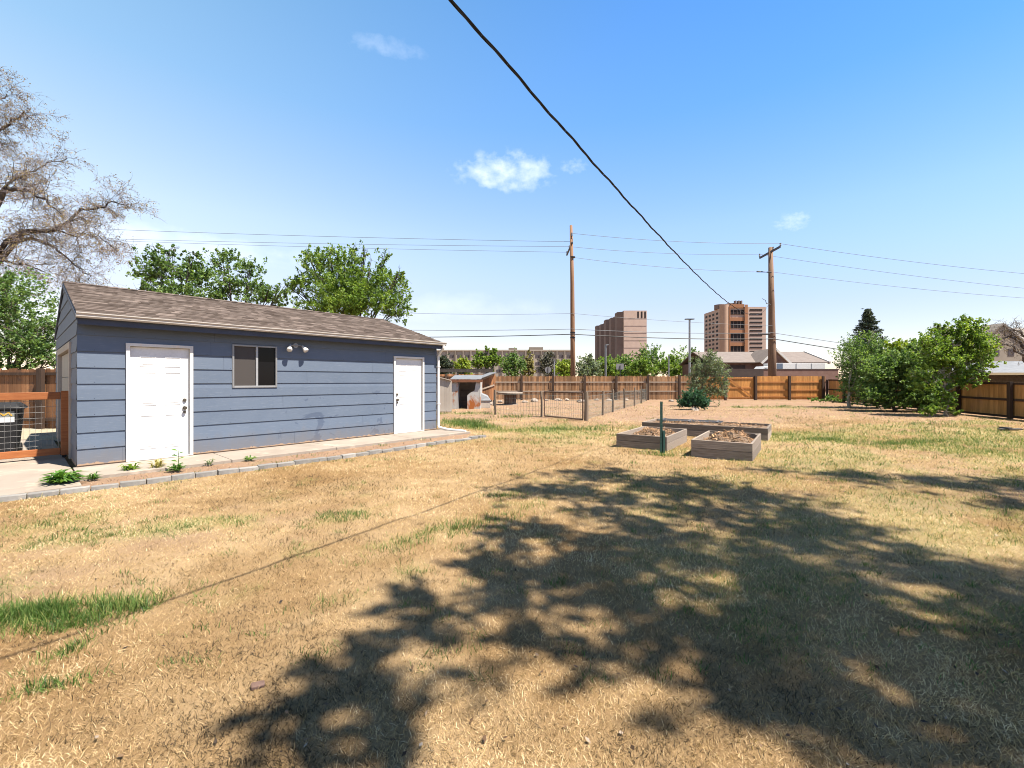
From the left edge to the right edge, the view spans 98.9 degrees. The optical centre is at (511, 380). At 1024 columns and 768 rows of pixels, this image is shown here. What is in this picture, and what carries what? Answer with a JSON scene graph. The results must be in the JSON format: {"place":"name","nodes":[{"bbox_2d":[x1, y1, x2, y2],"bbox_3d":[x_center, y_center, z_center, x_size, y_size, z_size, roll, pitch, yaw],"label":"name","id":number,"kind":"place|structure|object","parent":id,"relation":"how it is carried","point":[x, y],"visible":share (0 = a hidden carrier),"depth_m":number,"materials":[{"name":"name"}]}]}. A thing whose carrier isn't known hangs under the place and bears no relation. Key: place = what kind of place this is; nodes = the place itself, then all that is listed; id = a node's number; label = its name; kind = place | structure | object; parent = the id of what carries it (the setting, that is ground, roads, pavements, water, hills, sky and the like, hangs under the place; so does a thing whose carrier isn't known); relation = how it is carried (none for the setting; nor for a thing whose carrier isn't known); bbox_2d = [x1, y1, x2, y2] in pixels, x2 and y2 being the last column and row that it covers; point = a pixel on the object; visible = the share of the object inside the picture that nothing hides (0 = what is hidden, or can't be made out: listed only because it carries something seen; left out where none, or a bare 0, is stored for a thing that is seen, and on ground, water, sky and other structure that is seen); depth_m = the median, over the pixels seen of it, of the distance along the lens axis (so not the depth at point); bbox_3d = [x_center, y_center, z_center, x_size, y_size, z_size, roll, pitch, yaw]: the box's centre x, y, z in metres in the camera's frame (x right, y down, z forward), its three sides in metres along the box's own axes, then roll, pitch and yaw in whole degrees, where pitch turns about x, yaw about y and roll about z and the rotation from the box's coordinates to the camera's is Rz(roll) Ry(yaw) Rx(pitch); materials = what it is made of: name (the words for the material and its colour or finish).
{"place":"outdoors","nodes":[
{"label":"outdoors","id":0,"kind":"place"},
{"bbox_2d":[0,428,81,495],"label":"driveway","id":1,"kind":"structure","parent":0,"point":[20,475],"depth_m":7.16,"materials":[{"name":"concrete"}]},
{"bbox_2d":[0,402,27,451],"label":"trash bin","id":2,"kind":"object","parent":1,"relation":"on","point":[17,422],"visible":0.9,"depth_m":8.53,"materials":[{"name":"plastic"}]},
{"bbox_2d":[0,391,68,459],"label":"driveway gate","id":3,"kind":"structure","parent":1,"relation":"on","point":[63,450],"depth_m":8.19,"materials":[{"name":"brown wood"}]},
{"bbox_2d":[35,468,85,483],"bbox_3d":[-6.450,1.372,6.313,0.550,0.176,0.623,0,0,0],"label":"weed","id":4,"kind":"object","parent":1,"relation":"on","point":[60,476],"visible":1,"depth_m":6.26,"materials":[{"name":"green plant"}]},
{"bbox_2d":[440,369,492,401],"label":"trellis beam","id":5,"kind":"structure","parent":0,"point":[466,370],"depth_m":30.82,"materials":[{"name":"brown wood"}]},
{"bbox_2d":[0,381,1023,767],"bbox_3d":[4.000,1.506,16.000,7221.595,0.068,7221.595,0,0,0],"label":"ground","id":6,"kind":"structure","parent":0,"point":[544,557],"depth_m":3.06,"materials":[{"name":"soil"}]},
{"bbox_2d":[0,493,26,501],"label":"edging block","id":7,"kind":"structure","parent":6,"relation":"on","point":[11,497],"depth_m":5.50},
{"bbox_2d":[0,368,55,428],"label":"wooden fence","id":8,"kind":"object","parent":6,"relation":"on","point":[14,380],"visible":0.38,"depth_m":13.40,"materials":[{"name":"wood"}]},
{"bbox_2d":[0,262,59,369],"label":"leafy tree","id":9,"kind":"object","parent":6,"relation":"on","point":[18,342],"visible":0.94,"depth_m":15.90,"materials":[{"name":"green plant"}]},
{"bbox_2d":[21,428,56,440],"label":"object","id":10,"kind":"structure","parent":6,"relation":"on","point":[40,434],"depth_m":11.88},
{"bbox_2d":[27,489,58,498],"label":"edging block","id":11,"kind":"structure","parent":6,"relation":"on","point":[43,493],"depth_m":5.69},
{"bbox_2d":[60,485,89,494],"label":"edging block","id":12,"kind":"structure","parent":6,"relation":"on","point":[71,490],"depth_m":5.88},
{"bbox_2d":[0,66,165,297],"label":"bare tree","id":13,"kind":"object","parent":6,"relation":"on","point":[13,240],"visible":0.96,"depth_m":19.89,"materials":[{"name":"brown plant"}]},
{"bbox_2d":[82,471,102,479],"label":"weed","id":14,"kind":"object","parent":6,"relation":"on","point":[93,476],"visible":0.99,"depth_m":6.58,"materials":[{"name":"green plant"}]},
{"bbox_2d":[91,483,118,490],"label":"edging block","id":15,"kind":"structure","parent":6,"relation":"on","point":[103,486],"depth_m":6.09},
{"bbox_2d":[120,479,145,486],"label":"edging block","id":16,"kind":"structure","parent":6,"relation":"on","point":[132,483],"depth_m":6.29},
{"bbox_2d":[146,476,170,483],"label":"edging block","id":17,"kind":"structure","parent":6,"relation":"on","point":[157,479],"depth_m":6.48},
{"bbox_2d":[164,449,185,470],"bbox_3d":[-5.538,1.300,7.236,0.343,0.361,0.339,0,0,-42],"label":"weed","id":18,"kind":"object","parent":6,"relation":"on","point":[178,467],"visible":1,"depth_m":7.24,"materials":[{"name":"green plant"}]},
{"bbox_2d":[125,243,226,297],"bbox_3d":[-17.023,-2.725,21.784,4.742,8.610,3.253,0,0,0],"label":"leafy tree","id":19,"kind":"object","parent":6,"relation":"on","point":[160,267],"visible":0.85,"depth_m":21.70,"materials":[{"name":"green plant"}]},
{"bbox_2d":[171,472,194,480],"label":"edging block","id":20,"kind":"structure","parent":6,"relation":"on","point":[184,476],"depth_m":6.70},
{"bbox_2d":[195,470,216,477],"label":"edging block","id":21,"kind":"structure","parent":6,"relation":"on","point":[206,473],"depth_m":6.90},
{"bbox_2d":[217,468,238,474],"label":"edging block","id":22,"kind":"structure","parent":6,"relation":"on","point":[226,471],"depth_m":7.09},
{"bbox_2d":[200,247,290,306],"bbox_3d":[-14.570,-2.845,24.072,5.298,8.850,3.368,0,0,0],"label":"leafy tree","id":23,"kind":"object","parent":6,"relation":"on","point":[263,293],"visible":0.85,"depth_m":23.86,"materials":[{"name":"green plant"}]},
{"bbox_2d":[239,466,258,471],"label":"edging block","id":24,"kind":"structure","parent":6,"relation":"on","point":[246,469],"depth_m":7.31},
{"bbox_2d":[250,680,264,690],"bbox_3d":[-1.252,1.499,2.157,0.060,0.022,0.036,7,5,-34],"label":"brick fragment","id":25,"kind":"object","parent":6,"relation":"on","point":[256,685],"visible":1,"depth_m":2.15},
{"bbox_2d":[54,281,465,466],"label":"garage","id":26,"kind":"structure","parent":6,"relation":"on","point":[144,375],"depth_m":9.20,"materials":[{"name":"wood"}]},
{"bbox_2d":[62,353,68,390],"bbox_3d":[-9.499,0.430,9.380,3.350,2.030,0.030,0,0,42],"label":"garage door","id":27,"kind":"structure","parent":26,"relation":"in","point":[65,358],"depth_m":9.66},
{"bbox_2d":[130,347,188,459],"bbox_3d":[-6.547,0.403,8.172,0.130,2.036,0.872,0,0,42],"label":"door","id":28,"kind":"structure","parent":26,"relation":"in","point":[159,377],"depth_m":8.16,"materials":[{"name":"white paint"}]},
{"bbox_2d":[232,344,276,387],"bbox_3d":[-5.505,-0.305,9.388,0.090,0.900,0.869,0,0,42],"label":"window","id":29,"kind":"structure","parent":26,"relation":"in","point":[253,366],"depth_m":9.35,"materials":[{"name":"metal"}]},
{"bbox_2d":[396,358,421,432],"bbox_3d":[-2.890,0.403,12.303,0.130,2.036,0.892,0,0,42],"label":"door","id":30,"kind":"structure","parent":26,"relation":"in","point":[408,371],"depth_m":12.32,"materials":[{"name":"white paint"}]},
{"bbox_2d":[257,463,276,468],"bbox_3d":[-4.228,1.496,7.564,0.284,0.118,0.110,-1,2,-45],"label":"edging block","id":31,"kind":"object","parent":6,"relation":"on","point":[269,465],"depth_m":7.53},
{"bbox_2d":[73,429,469,480],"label":"walkway","id":32,"kind":"structure","parent":6,"relation":"on","point":[112,470],"depth_m":8.74,"materials":[{"name":"concrete"}]},
{"bbox_2d":[116,462,140,470],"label":"weed","id":33,"kind":"object","parent":32,"relation":"on","point":[130,467],"visible":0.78,"depth_m":7.14,"materials":[{"name":"green plant"}]},
{"bbox_2d":[148,458,166,467],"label":"weed","id":34,"kind":"object","parent":32,"relation":"on","point":[158,463],"visible":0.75,"depth_m":7.36,"materials":[{"name":"yellow plant"}]},
{"bbox_2d":[277,461,294,466],"bbox_3d":[-4.011,1.502,7.761,0.284,0.118,0.110,-1,2,-44],"label":"edging block","id":35,"kind":"object","parent":6,"relation":"on","point":[282,464],"depth_m":7.73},
{"bbox_2d":[293,458,311,464],"bbox_3d":[-3.811,1.491,7.974,0.284,0.118,0.110,-1,0,-45],"label":"edging block","id":36,"kind":"object","parent":6,"relation":"on","point":[302,461],"depth_m":7.93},
{"bbox_2d":[311,457,326,461],"bbox_3d":[-3.627,1.501,8.201,0.110,0.118,0.284,-1,1,45],"label":"edging block","id":37,"kind":"object","parent":6,"relation":"on","point":[317,459],"depth_m":8.16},
{"bbox_2d":[340,453,355,458],"bbox_3d":[-3.217,1.498,8.618,0.110,0.118,0.284,1,1,40],"label":"edging block","id":38,"kind":"object","parent":6,"relation":"on","point":[349,455],"depth_m":8.57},
{"bbox_2d":[283,240,417,325],"bbox_3d":[-10.349,-3.745,28.005,7.162,10.651,6.368,0,0,-40],"label":"leafy tree","id":39,"kind":"object","parent":6,"relation":"on","point":[336,294],"visible":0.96,"depth_m":27.46,"materials":[{"name":"green plant"}]},
{"bbox_2d":[367,449,381,454],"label":"edging block","id":40,"kind":"structure","parent":6,"relation":"on","point":[375,451],"depth_m":9.02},
{"bbox_2d":[436,377,451,412],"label":"beige shed","id":41,"kind":"structure","parent":6,"relation":"on","point":[445,394],"depth_m":21.11,"materials":[{"name":"brown wood"}]},
{"bbox_2d":[436,353,454,373],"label":"conifer","id":42,"kind":"object","parent":6,"relation":"on","point":[445,363],"visible":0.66,"depth_m":45.68,"materials":[{"name":"green plant"}]},
{"bbox_2d":[451,356,472,374],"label":"leafy tree","id":43,"kind":"object","parent":6,"relation":"on","point":[465,363],"visible":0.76,"depth_m":61.75,"materials":[{"name":"green plant"}]},
{"bbox_2d":[440,374,486,379],"bbox_3d":[-4.565,0.527,32.359,5.711,2.047,0.179,0,0,-20],"label":"wooden fence","id":44,"kind":"object","parent":6,"relation":"on","point":[448,376],"visible":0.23,"depth_m":32.41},
{"bbox_2d":[449,375,482,408],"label":"rusty shed","id":45,"kind":"structure","parent":6,"relation":"on","point":[466,393],"depth_m":23.40,"materials":[{"name":"metal"}]},
{"bbox_2d":[471,372,495,405],"bbox_3d":[-1.855,0.520,26.113,1.530,2.060,1.500,0,0,-20],"label":"lean to","id":46,"kind":"object","parent":6,"relation":"on","point":[488,385],"visible":0.56,"depth_m":25.83,"materials":[{"name":"wood"}]},
{"bbox_2d":[470,345,501,372],"bbox_3d":[-2.131,-0.682,35.990,2.693,4.524,2.029,0,0,0],"label":"leafy tree","id":47,"kind":"object","parent":6,"relation":"on","point":[482,360],"visible":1,"depth_m":35.88,"materials":[{"name":"green plant"}]},
{"bbox_2d":[481,393,490,407],"bbox_3d":[-1.505,1.076,24.344,0.595,0.847,0.671,0,0,-10],"label":"storage box","id":48,"kind":"object","parent":6,"relation":"on","point":[485,400],"visible":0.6,"depth_m":24.05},
{"bbox_2d":[436,347,569,381],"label":"long building","id":49,"kind":"structure","parent":6,"relation":"on","point":[537,352],"depth_m":250.00,"materials":[{"name":"grey"}]},
{"bbox_2d":[497,392,522,404],"bbox_3d":[-0.120,1.110,27.600,1.600,0.780,1.600,0,0,0],"label":"spool table","id":50,"kind":"object","parent":6,"relation":"on","point":[509,399],"visible":0.98,"depth_m":27.23,"materials":[{"name":"brown wood"}]},
{"bbox_2d":[0,402,1023,703],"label":"green grass","id":51,"kind":"structure","parent":6,"relation":"on","point":[22,614],"depth_m":4.08,"materials":[{"name":"plant"}]},
{"bbox_2d":[500,347,526,375],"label":"leafy tree","id":52,"kind":"object","parent":6,"relation":"on","point":[512,360],"visible":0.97,"depth_m":69.50,"materials":[{"name":"green plant"}]},
{"bbox_2d":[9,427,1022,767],"bbox_3d":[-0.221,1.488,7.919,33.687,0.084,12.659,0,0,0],"label":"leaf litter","id":53,"kind":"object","parent":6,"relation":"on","point":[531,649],"visible":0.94,"depth_m":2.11,"materials":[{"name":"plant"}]},
{"bbox_2d":[520,349,535,389],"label":"leafy tree","id":54,"kind":"object","parent":6,"relation":"on","point":[530,366],"visible":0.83,"depth_m":71.75,"materials":[{"name":"green plant"}]},
{"bbox_2d":[534,351,559,376],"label":"conifer","id":55,"kind":"object","parent":6,"relation":"on","point":[546,361],"visible":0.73,"depth_m":77.58,"materials":[{"name":"green plant"}]},
{"bbox_2d":[552,359,570,376],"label":"leafy tree","id":56,"kind":"object","parent":6,"relation":"on","point":[564,367],"visible":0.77,"depth_m":65.48,"materials":[{"name":"green plant"}]},
{"bbox_2d":[494,383,646,420],"bbox_3d":[3.521,0.876,25.881,6.650,1.352,17.719,0,0,25],"label":"wire pen","id":57,"kind":"object","parent":6,"relation":"on","point":[585,404],"visible":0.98,"depth_m":18.67,"materials":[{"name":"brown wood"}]},
{"bbox_2d":[566,225,574,376],"bbox_3d":[4.986,-5.525,37.425,0.487,14.454,3.550,0,0,0],"label":"utility pole","id":58,"kind":"object","parent":6,"relation":"on","point":[572,331],"visible":0.94,"depth_m":35.86,"materials":[{"name":"brown wood"}]},
{"bbox_2d":[420,313,766,325],"bbox_3d":[6.013,-5.247,36.553,31.538,1.319,1.617,0,0,2],"label":"power line","id":59,"kind":"object","parent":58,"relation":"attached to","point":[622,317],"visible":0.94,"depth_m":36.26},
{"bbox_2d":[454,334,1022,375],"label":"communication cable","id":60,"kind":"object","parent":58,"relation":"attached to","point":[633,337],"visible":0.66,"depth_m":36.28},
{"bbox_2d":[575,353,602,379],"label":"leafy tree","id":61,"kind":"object","parent":6,"relation":"on","point":[592,369],"visible":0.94,"depth_m":73.92,"materials":[{"name":"green plant"}]},
{"bbox_2d":[495,375,691,399],"bbox_3d":[6.106,0.561,33.919,15.781,1.979,0.179,0,0,0],"label":"wooden fence","id":62,"kind":"object","parent":6,"relation":"on","point":[663,387],"visible":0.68,"depth_m":33.99,"materials":[{"name":"wood"}]},
{"bbox_2d":[591,354,619,378],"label":"leafy tree","id":63,"kind":"object","parent":6,"relation":"on","point":[611,370],"visible":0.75,"depth_m":79.25,"materials":[{"name":"green plant"}]},
{"bbox_2d":[605,344,608,375],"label":"street lamp","id":64,"kind":"object","parent":6,"relation":"on","point":[606,359],"visible":0.78,"depth_m":74.86,"materials":[{"name":"grey metal"}]},
{"bbox_2d":[595,311,646,381],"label":"ribbed tower","id":65,"kind":"structure","parent":6,"relation":"on","point":[615,325],"depth_m":302.28,"materials":[{"name":"brown"}]},
{"bbox_2d":[612,352,638,375],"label":"leafy tree","id":66,"kind":"object","parent":6,"relation":"on","point":[626,359],"visible":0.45,"depth_m":87.10,"materials":[{"name":"green plant"}]},
{"bbox_2d":[625,355,657,388],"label":"leafy tree","id":67,"kind":"object","parent":6,"relation":"on","point":[643,366],"visible":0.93,"depth_m":81.33,"materials":[{"name":"green plant"}]},
{"bbox_2d":[631,343,666,377],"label":"leafy tree","id":68,"kind":"object","parent":6,"relation":"on","point":[644,353],"visible":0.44,"depth_m":95.33,"materials":[{"name":"green plant"}]},
{"bbox_2d":[616,426,686,450],"bbox_3d":[3.387,1.312,10.500,1.120,0.437,1.950,0,0,34],"label":"raised bed","id":69,"kind":"object","parent":6,"relation":"on","point":[643,436],"visible":0.84,"depth_m":9.91,"materials":[{"name":"brown wood"}]},
{"bbox_2d":[660,401,664,452],"bbox_3d":[3.122,1.015,9.112,0.103,1.170,0.054,0,0,-12],"label":"metal stake","id":70,"kind":"object","parent":6,"relation":"on","point":[662,440],"visible":0.94,"depth_m":9.09,"materials":[{"name":"green metal"}]},
{"bbox_2d":[652,350,683,378],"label":"leafy tree","id":71,"kind":"object","parent":6,"relation":"on","point":[676,369],"visible":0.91,"depth_m":89.47,"materials":[{"name":"green plant"}]},
{"bbox_2d":[673,345,699,375],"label":"leafy tree","id":72,"kind":"object","parent":6,"relation":"on","point":[684,354],"visible":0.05,"depth_m":100.08,"materials":[{"name":"green plant"}]},
{"bbox_2d":[685,319,693,372],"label":"street lamp","id":73,"kind":"object","parent":6,"relation":"on","point":[689,362],"visible":0.83,"depth_m":69.86,"materials":[{"name":"grey metal"}]},
{"bbox_2d":[676,387,711,409],"bbox_3d":[9.331,0.939,22.530,1.598,1.282,1.545,0,0,41],"label":"shrub","id":74,"kind":"object","parent":6,"relation":"on","point":[694,398],"visible":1,"depth_m":22.32,"materials":[{"name":"green plant"}]},
{"bbox_2d":[642,419,770,440],"bbox_3d":[5.454,1.323,12.377,3.150,0.414,1.420,0,0,34],"label":"raised bed","id":75,"kind":"object","parent":6,"relation":"on","point":[695,429],"visible":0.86,"depth_m":11.87,"materials":[{"name":"brown wood"}]},
{"bbox_2d":[658,418,722,422],"bbox_3d":[5.251,1.166,12.943,1.750,0.028,0.760,0,0,29],"label":"board","id":76,"kind":"object","parent":75,"relation":"on","point":[688,420],"visible":0.86,"depth_m":12.90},
{"bbox_2d":[684,349,732,405],"bbox_3d":[11.431,-0.170,25.827,2.943,3.500,2.258,0,0,0],"label":"shrub","id":77,"kind":"object","parent":6,"relation":"on","point":[708,368],"visible":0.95,"depth_m":25.54,"materials":[{"name":"green plant"}]},
{"bbox_2d":[697,377,726,399],"bbox_3d":[15.350,0.616,33.919,2.470,1.868,0.179,0,0,0],"label":"wooden fence","id":78,"kind":"object","parent":6,"relation":"on","point":[721,397],"visible":0.23,"depth_m":33.99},
{"bbox_2d":[691,428,760,460],"bbox_3d":[4.546,1.258,9.231,1.080,0.544,1.900,0,0,34],"label":"raised bed","id":79,"kind":"object","parent":6,"relation":"on","point":[722,443],"visible":0.98,"depth_m":8.59,"materials":[{"name":"brown wood"}]},
{"bbox_2d":[704,300,765,351],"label":"tan tower","id":80,"kind":"structure","parent":6,"relation":"on","point":[727,316],"depth_m":350.40,"materials":[{"name":"beige"}]},
{"bbox_2d":[730,310,743,314],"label":"window","id":81,"kind":"structure","parent":80,"relation":"in","point":[732,312],"depth_m":351.18,"materials":[{"name":"black"}]},
{"bbox_2d":[730,321,743,327],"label":"window","id":82,"kind":"structure","parent":80,"relation":"in","point":[732,323],"depth_m":351.18,"materials":[{"name":"black"}]},
{"bbox_2d":[730,334,743,340],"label":"window","id":83,"kind":"structure","parent":80,"relation":"in","point":[733,337],"depth_m":351.18,"materials":[{"name":"black"}]},
{"bbox_2d":[730,346,743,351],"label":"window","id":84,"kind":"structure","parent":80,"relation":"in","point":[732,348],"depth_m":351.18,"materials":[{"name":"black"}]},
{"bbox_2d":[679,348,830,387],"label":"house","id":85,"kind":"structure","parent":6,"relation":"on","point":[745,360],"depth_m":76.96,"materials":[{"name":"brick"}]},
{"bbox_2d":[756,243,780,375],"bbox_3d":[21.797,-4.775,37.095,1.808,12.955,2.831,0,0,33],"label":"utility pole","id":86,"kind":"object","parent":6,"relation":"on","point":[772,368],"visible":0.91,"depth_m":36.80,"materials":[{"name":"wood"}]},
{"bbox_2d":[98,238,1017,287],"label":"power line","id":87,"kind":"object","parent":86,"relation":"attached to","point":[577,247],"visible":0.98,"depth_m":39.12,"materials":[{"name":"metal"}]},
{"bbox_2d":[106,240,1019,297],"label":"power line","id":88,"kind":"object","parent":86,"relation":"attached to","point":[580,258],"visible":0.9,"depth_m":39.60,"materials":[{"name":"metal"}]},
{"bbox_2d":[111,229,1023,273],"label":"power line","id":89,"kind":"object","parent":86,"relation":"attached to","point":[585,234],"visible":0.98,"depth_m":37.00,"materials":[{"name":"metal"}]},
{"bbox_2d":[448,0,768,314],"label":"service cable","id":90,"kind":"object","parent":86,"relation":"attached to","point":[473,26],"visible":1,"depth_m":3.49,"materials":[{"name":"rubber"}]},
{"bbox_2d":[435,329,976,361],"bbox_3d":[23.269,-2.624,39.863,78.414,4.283,6.327,0,0,-4],"label":"communication cable","id":91,"kind":"object","parent":86,"relation":"attached to","point":[624,331],"visible":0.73,"depth_m":36.37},
{"bbox_2d":[719,369,838,392],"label":"brick wall","id":92,"kind":"structure","parent":6,"relation":"on","point":[829,373],"depth_m":56.00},
{"bbox_2d":[755,376,825,399],"bbox_3d":[21.530,0.578,33.919,5.531,1.944,0.179,0,0,0],"label":"wooden fence","id":93,"kind":"object","parent":6,"relation":"on","point":[785,387],"visible":0.88,"depth_m":33.99,"materials":[{"name":"wood"}]},
{"bbox_2d":[727,376,754,399],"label":"fence gate","id":94,"kind":"structure","parent":93,"relation":"attached to","point":[742,387],"depth_m":33.99,"materials":[{"name":"wood"}]},
{"bbox_2d":[807,394,846,402],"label":"leafy shrub","id":95,"kind":"object","parent":6,"relation":"on","point":[831,397],"visible":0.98,"depth_m":29.92,"materials":[{"name":"green plant"}]},
{"bbox_2d":[827,330,895,407],"bbox_3d":[19.425,-0.619,24.155,3.872,4.398,2.754,0,0,0],"label":"leafy shrub","id":96,"kind":"object","parent":6,"relation":"on","point":[855,350],"visible":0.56,"depth_m":24.05,"materials":[{"name":"green plant"}]},
{"bbox_2d":[836,308,889,378],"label":"spruce","id":97,"kind":"object","parent":6,"relation":"on","point":[868,320],"visible":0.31,"depth_m":59.73,"materials":[{"name":"green plant"}]},
{"bbox_2d":[850,336,954,411],"bbox_3d":[18.952,-0.354,21.373,4.108,3.869,3.017,0,0,25],"label":"leafy shrub","id":98,"kind":"object","parent":6,"relation":"on","point":[886,376],"visible":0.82,"depth_m":21.11,"materials":[{"name":"green plant"}]},
{"bbox_2d":[882,338,926,408],"bbox_3d":[20.923,-0.344,23.288,2.718,3.847,1.764,0,0,-19],"label":"leafy shrub","id":99,"kind":"object","parent":6,"relation":"on","point":[898,343],"visible":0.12,"depth_m":23.05,"materials":[{"name":"green plant"}]},
{"bbox_2d":[826,379,1023,418],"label":"wooden fence","id":100,"kind":"object","parent":6,"relation":"on","point":[1002,399],"visible":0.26,"depth_m":18.36,"materials":[{"name":"wood"}]},
{"bbox_2d":[916,391,963,416],"bbox_3d":[17.843,0.989,18.232,1.968,1.182,0.852,0,0,0],"label":"leafy shrub","id":101,"kind":"object","parent":6,"relation":"on","point":[935,407],"visible":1,"depth_m":18.22,"materials":[{"name":"green plant"}]},
{"bbox_2d":[903,313,1006,415],"bbox_3d":[18.841,-0.643,18.691,3.935,4.446,2.193,0,0,0],"label":"leafy tree","id":102,"kind":"object","parent":6,"relation":"on","point":[959,356],"visible":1,"depth_m":18.43,"materials":[{"name":"green plant"}]},
{"bbox_2d":[921,323,1023,371],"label":"gabled building","id":103,"kind":"structure","parent":6,"relation":"on","point":[1002,356],"depth_m":148.50,"materials":[{"name":"grey"}]},
{"bbox_2d":[952,361,1023,381],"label":"carport","id":104,"kind":"object","parent":6,"relation":"on","point":[1010,371],"visible":0.1,"depth_m":42.62,"materials":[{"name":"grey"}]},
{"bbox_2d":[972,317,1023,364],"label":"bare tree","id":105,"kind":"object","parent":6,"relation":"on","point":[1015,347],"visible":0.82,"depth_m":30.12,"materials":[{"name":"brown plant"}]},
{"bbox_2d":[997,427,1022,429],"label":"debris board","id":106,"kind":"object","parent":6,"relation":"on","point":[1005,428],"visible":1,"depth_m":13.20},
{"bbox_2d":[0,0,1023,380],"label":"sky","id":107,"kind":"structure","parent":0,"point":[890,129],"materials":[{"name":"blue"}]},
{"bbox_2d":[754,363,824,368],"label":"window","id":108,"kind":"structure","parent":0,"point":[799,366],"depth_m":63.00,"materials":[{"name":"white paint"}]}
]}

